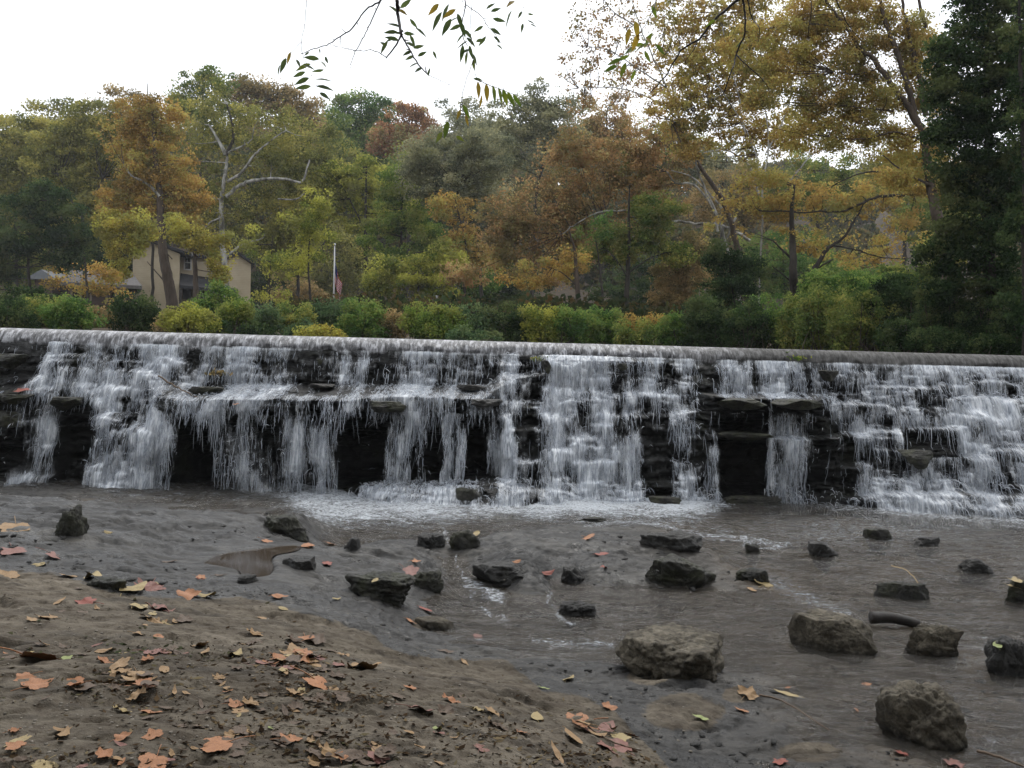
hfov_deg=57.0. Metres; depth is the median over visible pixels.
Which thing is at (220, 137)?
sycamore
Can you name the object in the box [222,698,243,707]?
fallen leaf
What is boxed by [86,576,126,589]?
boulder
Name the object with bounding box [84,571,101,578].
fallen leaf
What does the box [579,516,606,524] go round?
boulder
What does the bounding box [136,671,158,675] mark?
fallen leaf
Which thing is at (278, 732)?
fallen leaf
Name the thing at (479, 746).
fallen leaf
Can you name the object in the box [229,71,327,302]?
deciduous tree
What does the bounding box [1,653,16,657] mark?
fallen leaf
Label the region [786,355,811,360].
weed
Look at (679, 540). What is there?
boulder
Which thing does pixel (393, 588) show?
boulder
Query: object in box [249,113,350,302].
deciduous tree
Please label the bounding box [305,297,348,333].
bush
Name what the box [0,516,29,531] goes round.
fallen leaf
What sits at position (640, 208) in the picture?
deciduous tree
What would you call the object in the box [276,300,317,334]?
bush
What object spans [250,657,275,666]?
fallen leaf
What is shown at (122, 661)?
fallen leaf
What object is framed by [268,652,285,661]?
fallen leaf
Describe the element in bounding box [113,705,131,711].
fallen leaf
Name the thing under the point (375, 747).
fallen leaf
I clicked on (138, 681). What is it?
fallen leaf
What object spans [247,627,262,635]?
fallen leaf
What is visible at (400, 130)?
deciduous tree
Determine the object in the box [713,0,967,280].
maple
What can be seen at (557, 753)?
fallen leaf
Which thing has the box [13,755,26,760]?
fallen leaf
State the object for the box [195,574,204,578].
fallen leaf
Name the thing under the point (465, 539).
boulder
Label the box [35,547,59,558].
fallen leaf
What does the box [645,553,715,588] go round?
boulder
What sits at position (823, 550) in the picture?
boulder
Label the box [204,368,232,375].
weed
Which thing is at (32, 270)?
deciduous tree
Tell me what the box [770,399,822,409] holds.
overhanging slab
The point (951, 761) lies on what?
fallen leaf
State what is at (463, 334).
bush
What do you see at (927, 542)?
boulder
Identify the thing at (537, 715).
fallen leaf
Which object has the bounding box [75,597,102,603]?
fallen leaf
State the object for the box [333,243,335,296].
flagpole
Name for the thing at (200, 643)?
fallen leaf
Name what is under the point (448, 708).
fallen leaf
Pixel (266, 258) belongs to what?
young tree
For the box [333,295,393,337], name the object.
bush
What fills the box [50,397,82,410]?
rock
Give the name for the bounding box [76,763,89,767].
fallen leaf
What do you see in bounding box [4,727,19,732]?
fallen leaf
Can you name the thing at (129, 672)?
fallen leaf
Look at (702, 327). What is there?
bush
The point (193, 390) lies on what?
rock
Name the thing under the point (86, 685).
fallen leaf
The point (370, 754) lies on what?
fallen leaf
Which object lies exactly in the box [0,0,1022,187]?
sky
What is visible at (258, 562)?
puddle
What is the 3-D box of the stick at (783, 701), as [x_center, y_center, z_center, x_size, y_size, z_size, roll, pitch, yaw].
[1.535,1.754,5.071,0.084,0.036,0.490,1,2,-31]
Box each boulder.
[54,504,88,536]
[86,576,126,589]
[237,574,258,583]
[263,514,308,542]
[282,555,315,569]
[344,537,360,550]
[345,571,415,607]
[413,570,443,593]
[415,616,454,631]
[417,532,444,548]
[449,529,479,549]
[472,559,541,589]
[557,600,597,628]
[561,565,584,586]
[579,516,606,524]
[615,622,724,681]
[639,529,702,552]
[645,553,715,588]
[648,495,681,514]
[724,495,781,515]
[734,567,769,582]
[745,543,760,564]
[787,608,877,664]
[807,540,838,573]
[863,527,894,550]
[873,581,929,608]
[875,680,967,757]
[902,623,963,669]
[913,536,939,558]
[957,559,995,583]
[984,635,1023,688]
[1004,579,1023,608]
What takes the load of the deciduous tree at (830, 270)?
on the ground
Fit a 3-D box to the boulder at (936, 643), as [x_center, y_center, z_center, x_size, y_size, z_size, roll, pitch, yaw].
[2.797,1.774,6.276,0.355,0.356,0.208,2,2,0]
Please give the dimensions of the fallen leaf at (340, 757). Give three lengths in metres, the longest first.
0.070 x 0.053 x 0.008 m
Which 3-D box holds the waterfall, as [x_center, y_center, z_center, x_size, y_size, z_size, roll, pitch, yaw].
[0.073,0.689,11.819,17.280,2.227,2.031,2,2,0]
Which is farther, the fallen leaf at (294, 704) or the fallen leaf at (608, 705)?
the fallen leaf at (608, 705)
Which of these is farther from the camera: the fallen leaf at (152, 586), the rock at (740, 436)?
the rock at (740, 436)
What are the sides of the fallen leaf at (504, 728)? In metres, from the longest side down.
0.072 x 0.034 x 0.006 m
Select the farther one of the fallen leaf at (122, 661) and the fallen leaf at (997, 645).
the fallen leaf at (997, 645)
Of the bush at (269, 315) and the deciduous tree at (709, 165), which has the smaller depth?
the bush at (269, 315)
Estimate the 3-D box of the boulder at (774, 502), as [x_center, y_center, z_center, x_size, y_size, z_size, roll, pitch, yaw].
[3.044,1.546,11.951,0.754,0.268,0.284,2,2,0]
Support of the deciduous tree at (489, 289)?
on the ground
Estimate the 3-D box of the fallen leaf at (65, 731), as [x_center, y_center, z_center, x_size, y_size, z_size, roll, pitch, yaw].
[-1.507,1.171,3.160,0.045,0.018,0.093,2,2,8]
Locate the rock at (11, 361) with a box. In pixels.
[0,353,28,369]
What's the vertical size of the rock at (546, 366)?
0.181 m
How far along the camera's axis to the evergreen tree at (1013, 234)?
16.91 m
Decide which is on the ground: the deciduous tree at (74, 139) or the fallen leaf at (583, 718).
the deciduous tree at (74, 139)
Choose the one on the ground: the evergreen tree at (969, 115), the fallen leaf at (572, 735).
the evergreen tree at (969, 115)
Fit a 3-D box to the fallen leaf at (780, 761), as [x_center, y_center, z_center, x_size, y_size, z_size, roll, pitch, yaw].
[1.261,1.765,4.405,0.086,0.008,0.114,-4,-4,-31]
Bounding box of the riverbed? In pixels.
[0,476,1023,767]
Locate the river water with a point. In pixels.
(580, 504)
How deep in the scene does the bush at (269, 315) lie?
27.75 m
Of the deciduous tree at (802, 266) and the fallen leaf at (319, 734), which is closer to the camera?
the fallen leaf at (319, 734)
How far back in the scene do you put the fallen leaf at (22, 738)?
3.12 m
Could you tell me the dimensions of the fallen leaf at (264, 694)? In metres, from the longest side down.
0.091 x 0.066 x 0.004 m
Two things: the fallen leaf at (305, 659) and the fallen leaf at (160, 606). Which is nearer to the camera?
the fallen leaf at (305, 659)
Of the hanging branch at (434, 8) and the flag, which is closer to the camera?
the hanging branch at (434, 8)
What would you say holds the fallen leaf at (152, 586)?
on the riverbed
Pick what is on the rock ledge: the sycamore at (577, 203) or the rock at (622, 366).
the rock at (622, 366)
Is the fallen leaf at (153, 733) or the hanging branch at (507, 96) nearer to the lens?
the fallen leaf at (153, 733)
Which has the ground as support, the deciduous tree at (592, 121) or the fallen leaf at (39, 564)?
the deciduous tree at (592, 121)
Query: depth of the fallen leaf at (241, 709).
3.62 m
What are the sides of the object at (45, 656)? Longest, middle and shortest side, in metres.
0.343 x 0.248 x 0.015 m
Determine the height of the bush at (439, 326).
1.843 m
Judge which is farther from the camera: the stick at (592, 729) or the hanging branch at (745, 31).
the hanging branch at (745, 31)
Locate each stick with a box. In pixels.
[158,375,197,396]
[587,726,641,750]
[759,694,828,730]
[977,749,1023,766]
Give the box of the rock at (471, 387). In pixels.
[456,385,486,390]
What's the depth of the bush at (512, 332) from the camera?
25.74 m
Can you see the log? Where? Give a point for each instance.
(876, 617)
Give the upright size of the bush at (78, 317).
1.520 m
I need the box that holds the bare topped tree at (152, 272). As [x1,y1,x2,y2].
[114,83,179,303]
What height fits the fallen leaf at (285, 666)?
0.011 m
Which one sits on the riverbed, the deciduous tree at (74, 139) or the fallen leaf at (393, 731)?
the fallen leaf at (393, 731)
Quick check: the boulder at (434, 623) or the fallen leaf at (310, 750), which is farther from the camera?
the boulder at (434, 623)
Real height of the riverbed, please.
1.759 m
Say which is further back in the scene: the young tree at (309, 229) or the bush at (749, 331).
the young tree at (309, 229)
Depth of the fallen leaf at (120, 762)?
3.00 m
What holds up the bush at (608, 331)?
on the ground
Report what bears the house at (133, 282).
on the ground
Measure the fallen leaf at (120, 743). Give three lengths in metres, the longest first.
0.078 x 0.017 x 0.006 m
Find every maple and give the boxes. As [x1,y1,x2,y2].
[701,157,932,304]
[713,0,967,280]
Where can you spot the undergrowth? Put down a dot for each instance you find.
(398, 302)
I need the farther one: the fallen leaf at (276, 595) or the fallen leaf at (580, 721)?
the fallen leaf at (276, 595)
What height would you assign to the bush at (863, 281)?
3.095 m
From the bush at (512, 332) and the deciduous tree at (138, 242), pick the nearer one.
the bush at (512, 332)
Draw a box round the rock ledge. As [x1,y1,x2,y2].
[0,340,1023,527]
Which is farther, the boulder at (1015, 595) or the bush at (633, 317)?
the bush at (633, 317)
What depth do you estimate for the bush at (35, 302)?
27.78 m
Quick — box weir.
[0,328,1023,369]
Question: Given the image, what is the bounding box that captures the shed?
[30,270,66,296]
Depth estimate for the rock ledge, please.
12.47 m
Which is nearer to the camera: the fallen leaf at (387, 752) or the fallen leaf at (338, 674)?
the fallen leaf at (387, 752)
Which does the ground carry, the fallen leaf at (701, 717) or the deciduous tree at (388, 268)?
the deciduous tree at (388, 268)
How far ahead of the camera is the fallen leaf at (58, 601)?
5.33 m
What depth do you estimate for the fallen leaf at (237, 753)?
3.19 m
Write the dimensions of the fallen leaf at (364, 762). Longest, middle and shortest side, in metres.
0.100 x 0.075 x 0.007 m
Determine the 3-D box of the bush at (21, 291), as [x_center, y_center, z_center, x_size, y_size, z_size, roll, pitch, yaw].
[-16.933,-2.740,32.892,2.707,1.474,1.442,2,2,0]
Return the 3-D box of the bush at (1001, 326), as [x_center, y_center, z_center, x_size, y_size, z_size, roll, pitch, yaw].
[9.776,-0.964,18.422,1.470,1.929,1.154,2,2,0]
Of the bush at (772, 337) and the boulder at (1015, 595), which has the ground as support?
the bush at (772, 337)
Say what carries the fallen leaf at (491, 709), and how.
on the riverbed
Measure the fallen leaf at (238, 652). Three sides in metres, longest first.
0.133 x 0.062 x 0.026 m
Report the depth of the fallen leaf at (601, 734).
4.20 m
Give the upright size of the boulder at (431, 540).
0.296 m
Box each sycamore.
[168,82,326,297]
[439,85,759,300]
[553,0,741,302]
[640,0,875,305]
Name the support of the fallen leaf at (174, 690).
on the riverbed
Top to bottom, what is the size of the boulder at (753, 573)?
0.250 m
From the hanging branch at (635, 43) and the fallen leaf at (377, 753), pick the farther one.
the hanging branch at (635, 43)
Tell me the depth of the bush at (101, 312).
28.96 m
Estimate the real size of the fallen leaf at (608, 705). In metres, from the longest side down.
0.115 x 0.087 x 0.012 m
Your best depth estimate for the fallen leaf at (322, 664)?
4.51 m
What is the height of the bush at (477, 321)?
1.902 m
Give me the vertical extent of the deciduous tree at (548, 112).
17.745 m
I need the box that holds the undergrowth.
[0,289,913,347]
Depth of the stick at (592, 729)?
4.17 m
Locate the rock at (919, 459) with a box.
[897,449,932,469]
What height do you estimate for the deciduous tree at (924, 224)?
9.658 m
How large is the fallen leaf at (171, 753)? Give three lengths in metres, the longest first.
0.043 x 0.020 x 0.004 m
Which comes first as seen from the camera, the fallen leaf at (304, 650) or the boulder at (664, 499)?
the fallen leaf at (304, 650)
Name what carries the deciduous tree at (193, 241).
on the ground
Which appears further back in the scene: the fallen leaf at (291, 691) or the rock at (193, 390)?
the rock at (193, 390)
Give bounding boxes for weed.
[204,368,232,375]
[530,355,547,361]
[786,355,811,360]
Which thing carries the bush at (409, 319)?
on the ground
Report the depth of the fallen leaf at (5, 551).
6.64 m
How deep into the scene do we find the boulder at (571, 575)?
7.96 m
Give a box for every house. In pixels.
[60,269,141,305]
[131,241,254,312]
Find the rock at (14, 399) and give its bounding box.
[0,393,33,404]
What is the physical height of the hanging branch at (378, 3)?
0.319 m
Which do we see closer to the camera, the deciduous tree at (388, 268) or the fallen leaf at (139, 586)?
the fallen leaf at (139, 586)
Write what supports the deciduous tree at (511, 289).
on the ground
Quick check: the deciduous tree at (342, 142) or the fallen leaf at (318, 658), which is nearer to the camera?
the fallen leaf at (318, 658)
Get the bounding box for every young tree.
[39,259,134,305]
[234,223,295,305]
[270,185,341,303]
[571,209,615,308]
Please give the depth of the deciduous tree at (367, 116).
106.36 m
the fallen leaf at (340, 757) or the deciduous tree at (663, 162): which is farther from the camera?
the deciduous tree at (663, 162)
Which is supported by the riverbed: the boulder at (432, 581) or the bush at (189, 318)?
the boulder at (432, 581)
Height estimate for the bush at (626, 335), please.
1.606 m
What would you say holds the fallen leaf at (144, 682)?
on the fallen leaf at (138, 681)
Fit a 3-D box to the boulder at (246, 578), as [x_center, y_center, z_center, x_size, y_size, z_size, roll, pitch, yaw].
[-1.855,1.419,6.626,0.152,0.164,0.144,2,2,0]
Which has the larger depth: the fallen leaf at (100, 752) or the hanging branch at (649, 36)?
the hanging branch at (649, 36)
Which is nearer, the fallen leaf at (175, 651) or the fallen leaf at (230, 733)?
the fallen leaf at (230, 733)
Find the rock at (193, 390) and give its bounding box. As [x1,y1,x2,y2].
[188,386,223,394]
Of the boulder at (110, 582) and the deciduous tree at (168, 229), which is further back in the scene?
the deciduous tree at (168, 229)
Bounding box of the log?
[868,611,919,627]
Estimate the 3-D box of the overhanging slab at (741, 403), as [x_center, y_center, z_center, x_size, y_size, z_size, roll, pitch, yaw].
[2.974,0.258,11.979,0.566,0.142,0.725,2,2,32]
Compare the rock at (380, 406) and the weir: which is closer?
the rock at (380, 406)
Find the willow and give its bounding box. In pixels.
[393,122,517,301]
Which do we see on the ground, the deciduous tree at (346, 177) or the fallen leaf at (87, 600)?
the deciduous tree at (346, 177)
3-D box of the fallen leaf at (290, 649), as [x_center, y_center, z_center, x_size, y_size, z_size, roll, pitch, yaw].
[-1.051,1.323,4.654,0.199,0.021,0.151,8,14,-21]
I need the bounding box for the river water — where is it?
[0,478,1023,767]
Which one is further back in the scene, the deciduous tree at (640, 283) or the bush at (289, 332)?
the deciduous tree at (640, 283)
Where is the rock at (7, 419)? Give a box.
[0,411,23,427]
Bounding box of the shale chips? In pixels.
[0,503,1023,767]
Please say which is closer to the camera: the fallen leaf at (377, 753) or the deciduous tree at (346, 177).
the fallen leaf at (377, 753)
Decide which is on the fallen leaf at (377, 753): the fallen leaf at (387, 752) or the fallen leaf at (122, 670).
the fallen leaf at (387, 752)
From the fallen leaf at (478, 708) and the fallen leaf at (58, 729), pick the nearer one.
the fallen leaf at (58, 729)
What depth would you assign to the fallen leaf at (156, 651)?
4.34 m
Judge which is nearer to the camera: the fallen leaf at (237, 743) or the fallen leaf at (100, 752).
the fallen leaf at (100, 752)
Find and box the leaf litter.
[0,585,664,767]
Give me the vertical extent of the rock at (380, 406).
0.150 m
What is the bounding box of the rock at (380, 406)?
[369,400,405,412]
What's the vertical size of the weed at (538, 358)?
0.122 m
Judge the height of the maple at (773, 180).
6.780 m
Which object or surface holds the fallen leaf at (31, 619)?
on the riverbed
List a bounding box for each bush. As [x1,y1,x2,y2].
[0,284,60,307]
[0,296,41,328]
[12,293,74,326]
[36,291,108,329]
[85,303,121,327]
[106,286,163,331]
[150,309,190,332]
[155,300,222,333]
[188,278,244,333]
[214,296,255,333]
[222,299,286,334]
[235,319,275,334]
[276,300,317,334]
[282,317,319,335]
[292,322,348,336]
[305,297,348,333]
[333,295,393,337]
[374,308,412,338]
[395,299,440,338]
[410,301,473,339]
[445,324,504,340]
[457,301,510,340]
[480,300,540,341]
[517,301,562,342]
[536,303,606,343]
[574,304,625,344]
[610,316,661,345]
[619,311,664,339]
[653,309,691,345]
[674,291,730,347]
[710,297,774,348]
[729,292,789,348]
[773,287,829,349]
[792,280,858,349]
[795,268,857,297]
[815,267,899,349]
[823,286,901,351]
[862,268,922,351]
[872,312,920,352]
[903,324,974,353]
[909,283,980,353]
[942,292,1006,353]
[962,332,1021,354]
[970,285,1021,355]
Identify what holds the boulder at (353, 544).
on the riverbed
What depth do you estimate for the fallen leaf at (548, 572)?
8.11 m
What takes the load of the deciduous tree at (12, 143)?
on the ground
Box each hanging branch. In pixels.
[278,0,332,99]
[301,0,381,68]
[329,0,449,84]
[428,0,505,68]
[436,7,520,142]
[505,0,535,32]
[603,0,664,80]
[644,0,739,93]
[723,0,862,94]
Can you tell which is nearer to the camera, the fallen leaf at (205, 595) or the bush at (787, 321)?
the fallen leaf at (205, 595)
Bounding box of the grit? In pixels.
[0,578,694,767]
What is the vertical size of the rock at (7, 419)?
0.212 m
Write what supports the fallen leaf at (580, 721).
on the riverbed
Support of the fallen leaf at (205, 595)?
on the riverbed
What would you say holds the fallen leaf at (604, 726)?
on the riverbed
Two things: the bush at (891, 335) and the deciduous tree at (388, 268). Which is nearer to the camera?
the bush at (891, 335)
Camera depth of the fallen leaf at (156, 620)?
5.01 m
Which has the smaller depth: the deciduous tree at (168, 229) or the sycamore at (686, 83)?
the sycamore at (686, 83)
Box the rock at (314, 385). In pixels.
[309,383,334,387]
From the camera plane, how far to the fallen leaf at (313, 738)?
3.42 m
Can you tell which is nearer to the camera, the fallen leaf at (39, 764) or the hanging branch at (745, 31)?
the fallen leaf at (39, 764)
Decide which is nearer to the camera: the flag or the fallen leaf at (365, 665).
the fallen leaf at (365, 665)
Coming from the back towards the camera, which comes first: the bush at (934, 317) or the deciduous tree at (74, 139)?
the deciduous tree at (74, 139)
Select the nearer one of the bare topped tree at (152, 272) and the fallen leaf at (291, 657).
the fallen leaf at (291, 657)
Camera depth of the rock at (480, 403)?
11.60 m
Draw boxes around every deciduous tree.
[0,109,82,299]
[0,230,49,297]
[16,97,138,278]
[20,96,74,255]
[47,231,132,273]
[80,82,145,237]
[90,205,161,302]
[92,92,217,308]
[112,158,193,242]
[156,212,238,302]
[161,64,240,249]
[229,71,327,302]
[235,248,302,308]
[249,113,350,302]
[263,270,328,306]
[288,217,376,301]
[292,101,362,280]
[302,153,421,299]
[320,84,407,290]
[353,163,446,288]
[359,236,469,302]
[364,98,442,298]
[369,139,442,299]
[409,203,505,297]
[424,108,499,289]
[424,188,512,297]
[433,95,502,221]
[459,258,556,303]
[473,76,593,296]
[493,231,594,301]
[557,87,654,296]
[572,185,700,305]
[584,253,704,311]
[608,119,724,242]
[643,228,717,308]
[676,137,761,277]
[677,159,805,299]
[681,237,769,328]
[728,224,848,302]
[752,148,882,249]
[787,254,902,312]
[853,141,951,265]
[871,232,967,319]
[893,176,981,247]
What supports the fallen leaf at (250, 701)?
on the riverbed
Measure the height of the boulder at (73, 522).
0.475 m
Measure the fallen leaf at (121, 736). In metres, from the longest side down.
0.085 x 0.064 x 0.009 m
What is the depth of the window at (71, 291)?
69.13 m
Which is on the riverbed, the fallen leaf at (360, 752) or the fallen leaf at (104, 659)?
the fallen leaf at (104, 659)
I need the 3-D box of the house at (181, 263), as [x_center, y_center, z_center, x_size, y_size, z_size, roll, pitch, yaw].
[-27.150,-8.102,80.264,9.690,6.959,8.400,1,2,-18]
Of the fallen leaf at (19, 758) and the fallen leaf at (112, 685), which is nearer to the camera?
the fallen leaf at (19, 758)
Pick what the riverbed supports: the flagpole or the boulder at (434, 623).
the boulder at (434, 623)
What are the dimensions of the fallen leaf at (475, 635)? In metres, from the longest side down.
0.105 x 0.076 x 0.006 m
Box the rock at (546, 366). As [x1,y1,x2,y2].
[542,360,550,373]
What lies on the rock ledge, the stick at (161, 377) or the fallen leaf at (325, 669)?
the stick at (161, 377)
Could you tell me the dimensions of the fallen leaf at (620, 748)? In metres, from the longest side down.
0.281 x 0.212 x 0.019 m
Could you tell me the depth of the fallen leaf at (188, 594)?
5.97 m
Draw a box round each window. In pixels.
[70,286,81,298]
[80,289,91,300]
[105,288,116,301]
[184,257,191,269]
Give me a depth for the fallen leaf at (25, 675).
3.75 m
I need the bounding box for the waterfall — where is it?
[0,339,1023,531]
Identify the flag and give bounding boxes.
[335,263,341,299]
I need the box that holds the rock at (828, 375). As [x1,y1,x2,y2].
[818,370,838,381]
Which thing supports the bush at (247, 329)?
on the ground
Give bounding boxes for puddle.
[205,546,300,576]
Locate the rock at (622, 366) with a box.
[617,363,627,370]
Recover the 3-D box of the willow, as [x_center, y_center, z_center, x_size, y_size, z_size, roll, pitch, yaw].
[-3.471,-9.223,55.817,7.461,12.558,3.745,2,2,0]
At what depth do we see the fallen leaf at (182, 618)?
5.10 m
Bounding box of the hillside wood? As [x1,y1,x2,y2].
[0,112,1021,306]
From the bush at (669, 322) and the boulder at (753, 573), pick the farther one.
the bush at (669, 322)
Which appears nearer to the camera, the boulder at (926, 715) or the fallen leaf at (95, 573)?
the boulder at (926, 715)
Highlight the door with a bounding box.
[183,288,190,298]
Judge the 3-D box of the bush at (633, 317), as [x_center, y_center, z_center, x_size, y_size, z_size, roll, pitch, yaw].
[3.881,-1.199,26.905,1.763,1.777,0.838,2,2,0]
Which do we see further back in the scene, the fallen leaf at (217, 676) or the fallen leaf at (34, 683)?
the fallen leaf at (217, 676)
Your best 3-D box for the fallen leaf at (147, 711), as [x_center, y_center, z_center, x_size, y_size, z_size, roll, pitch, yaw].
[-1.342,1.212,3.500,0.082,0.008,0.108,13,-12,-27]
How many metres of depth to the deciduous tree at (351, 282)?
85.07 m
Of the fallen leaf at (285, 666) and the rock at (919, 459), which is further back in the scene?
the rock at (919, 459)
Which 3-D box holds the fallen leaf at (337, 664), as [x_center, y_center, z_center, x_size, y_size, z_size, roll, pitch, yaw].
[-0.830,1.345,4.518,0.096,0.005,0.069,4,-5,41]
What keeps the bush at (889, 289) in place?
on the ground
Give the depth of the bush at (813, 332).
22.80 m
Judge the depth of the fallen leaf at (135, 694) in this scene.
3.66 m
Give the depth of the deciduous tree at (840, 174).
65.22 m
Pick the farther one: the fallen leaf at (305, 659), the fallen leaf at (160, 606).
the fallen leaf at (160, 606)
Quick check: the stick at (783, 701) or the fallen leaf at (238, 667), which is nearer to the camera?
the fallen leaf at (238, 667)
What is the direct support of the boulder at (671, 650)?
on the riverbed
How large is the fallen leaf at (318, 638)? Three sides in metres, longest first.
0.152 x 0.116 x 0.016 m
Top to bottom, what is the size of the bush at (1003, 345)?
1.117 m
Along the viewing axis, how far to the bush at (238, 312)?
26.84 m
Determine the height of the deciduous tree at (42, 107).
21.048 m
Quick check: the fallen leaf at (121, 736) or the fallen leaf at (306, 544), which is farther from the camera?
the fallen leaf at (306, 544)
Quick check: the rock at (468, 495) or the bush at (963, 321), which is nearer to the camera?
the rock at (468, 495)
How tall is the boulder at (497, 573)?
0.352 m
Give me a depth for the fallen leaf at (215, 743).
3.23 m
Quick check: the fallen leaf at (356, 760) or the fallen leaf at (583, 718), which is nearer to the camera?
the fallen leaf at (356, 760)
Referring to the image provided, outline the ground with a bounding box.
[0,200,1021,351]
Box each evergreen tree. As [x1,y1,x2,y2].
[0,177,99,293]
[892,0,1023,326]
[989,0,1023,355]
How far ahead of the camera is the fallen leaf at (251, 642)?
4.69 m
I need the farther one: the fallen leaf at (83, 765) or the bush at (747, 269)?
the bush at (747, 269)
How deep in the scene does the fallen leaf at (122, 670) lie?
3.88 m
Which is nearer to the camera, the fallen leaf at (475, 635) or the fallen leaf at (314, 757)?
the fallen leaf at (314, 757)
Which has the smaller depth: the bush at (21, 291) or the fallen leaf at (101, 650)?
the fallen leaf at (101, 650)
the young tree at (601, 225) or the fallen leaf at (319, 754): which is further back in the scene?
the young tree at (601, 225)
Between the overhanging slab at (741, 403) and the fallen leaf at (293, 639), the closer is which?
the fallen leaf at (293, 639)
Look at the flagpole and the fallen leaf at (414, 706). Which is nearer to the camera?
the fallen leaf at (414, 706)
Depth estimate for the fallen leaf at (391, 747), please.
3.38 m
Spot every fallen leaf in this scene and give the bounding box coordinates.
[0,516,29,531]
[0,542,26,554]
[0,569,19,578]
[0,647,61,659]
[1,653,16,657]
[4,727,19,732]
[4,734,31,746]
[5,740,26,749]
[11,677,53,690]
[13,671,42,680]
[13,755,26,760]
[14,388,32,391]
[27,616,36,620]
[29,755,55,767]
[31,562,46,566]
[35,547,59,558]
[50,726,72,730]
[53,596,65,604]
[55,726,69,739]
[58,643,69,647]
[59,655,72,658]
[66,680,92,685]
[67,676,90,680]
[72,682,108,689]
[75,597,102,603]
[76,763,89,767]
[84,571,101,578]
[94,647,111,652]
[95,747,115,760]
[98,656,113,662]
[107,683,121,690]
[108,657,129,669]
[108,731,131,742]
[111,667,131,672]
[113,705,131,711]
[114,740,126,745]
[117,757,125,764]
[119,581,146,595]
[121,673,146,684]
[125,686,147,699]
[127,667,144,675]
[129,603,147,608]
[133,677,155,687]
[134,577,165,590]
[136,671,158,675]
[138,744,167,767]
[140,648,169,653]
[140,680,158,684]
[141,654,156,660]
[141,708,161,712]
[141,728,165,739]
[145,602,174,612]
[147,617,166,623]
[159,666,168,671]
[162,645,184,653]
[169,614,193,621]
[169,748,174,755]
[172,685,176,697]
[176,588,201,599]
[190,641,208,646]
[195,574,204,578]
[196,706,211,713]
[198,592,215,596]
[200,735,254,751]
[212,673,225,679]
[220,726,247,733]
[220,729,237,738]
[221,737,260,748]
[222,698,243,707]
[229,648,241,656]
[229,749,246,756]
[231,666,244,668]
[232,707,248,715]
[242,696,262,705]
[243,640,256,644]
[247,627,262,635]
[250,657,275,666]
[253,692,272,696]
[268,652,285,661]
[270,733,302,741]
[271,730,288,735]
[272,593,288,597]
[279,642,315,657]
[279,665,294,670]
[280,736,294,743]
[282,654,300,661]
[282,704,287,714]
[285,669,309,674]
[286,634,303,642]
[286,687,304,697]
[288,700,304,713]
[290,665,327,689]
[293,648,312,654]
[298,634,314,640]
[299,754,323,765]
[300,653,310,662]
[300,653,324,660]
[301,543,314,547]
[304,661,320,666]
[305,747,320,752]
[307,735,315,741]
[309,631,332,646]
[313,730,322,736]
[313,748,331,758]
[315,692,329,700]
[316,659,327,666]
[316,667,334,671]
[318,741,341,757]
[328,670,349,677]
[329,691,350,702]
[333,661,347,666]
[334,742,358,761]
[334,751,348,762]
[344,661,380,669]
[349,754,364,763]
[356,749,365,757]
[358,758,375,764]
[367,743,389,763]
[368,745,381,751]
[374,742,396,755]
[374,746,387,761]
[380,743,396,752]
[387,729,398,734]
[389,692,404,697]
[395,703,434,710]
[398,563,418,574]
[437,649,453,652]
[437,704,457,714]
[442,693,460,702]
[465,706,484,710]
[472,743,489,751]
[473,633,482,638]
[485,706,498,716]
[497,723,507,729]
[531,711,542,721]
[542,570,553,574]
[551,740,565,765]
[562,726,582,743]
[566,712,607,729]
[572,719,601,727]
[583,534,594,539]
[588,729,610,736]
[597,736,634,755]
[598,720,614,731]
[602,701,617,710]
[603,756,623,767]
[607,728,631,741]
[693,714,708,719]
[737,685,758,699]
[754,579,773,588]
[772,758,788,764]
[773,688,803,697]
[944,758,963,767]
[993,640,1001,648]
[1007,576,1023,582]
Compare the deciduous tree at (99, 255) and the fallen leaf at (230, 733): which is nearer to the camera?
the fallen leaf at (230, 733)
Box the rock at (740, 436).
[718,431,773,440]
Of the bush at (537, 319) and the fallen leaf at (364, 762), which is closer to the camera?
the fallen leaf at (364, 762)
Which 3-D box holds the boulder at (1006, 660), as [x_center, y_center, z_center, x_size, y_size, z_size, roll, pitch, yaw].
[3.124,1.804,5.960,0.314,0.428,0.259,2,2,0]
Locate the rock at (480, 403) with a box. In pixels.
[471,399,502,408]
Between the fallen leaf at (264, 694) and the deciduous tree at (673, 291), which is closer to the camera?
the fallen leaf at (264, 694)
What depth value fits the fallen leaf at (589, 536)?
8.92 m
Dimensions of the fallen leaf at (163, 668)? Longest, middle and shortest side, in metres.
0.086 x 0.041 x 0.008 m
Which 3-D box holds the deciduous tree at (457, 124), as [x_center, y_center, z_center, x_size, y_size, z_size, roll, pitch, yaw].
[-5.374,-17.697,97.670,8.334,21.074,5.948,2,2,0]
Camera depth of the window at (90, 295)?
69.56 m
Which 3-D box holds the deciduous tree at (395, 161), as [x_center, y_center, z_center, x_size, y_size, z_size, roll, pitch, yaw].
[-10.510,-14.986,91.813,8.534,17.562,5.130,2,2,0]
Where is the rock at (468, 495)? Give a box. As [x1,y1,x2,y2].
[456,487,479,504]
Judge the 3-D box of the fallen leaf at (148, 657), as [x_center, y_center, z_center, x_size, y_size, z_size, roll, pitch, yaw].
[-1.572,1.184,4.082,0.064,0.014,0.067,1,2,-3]
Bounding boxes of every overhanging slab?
[717,398,766,409]
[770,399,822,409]
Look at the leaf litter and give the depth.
3.69 m

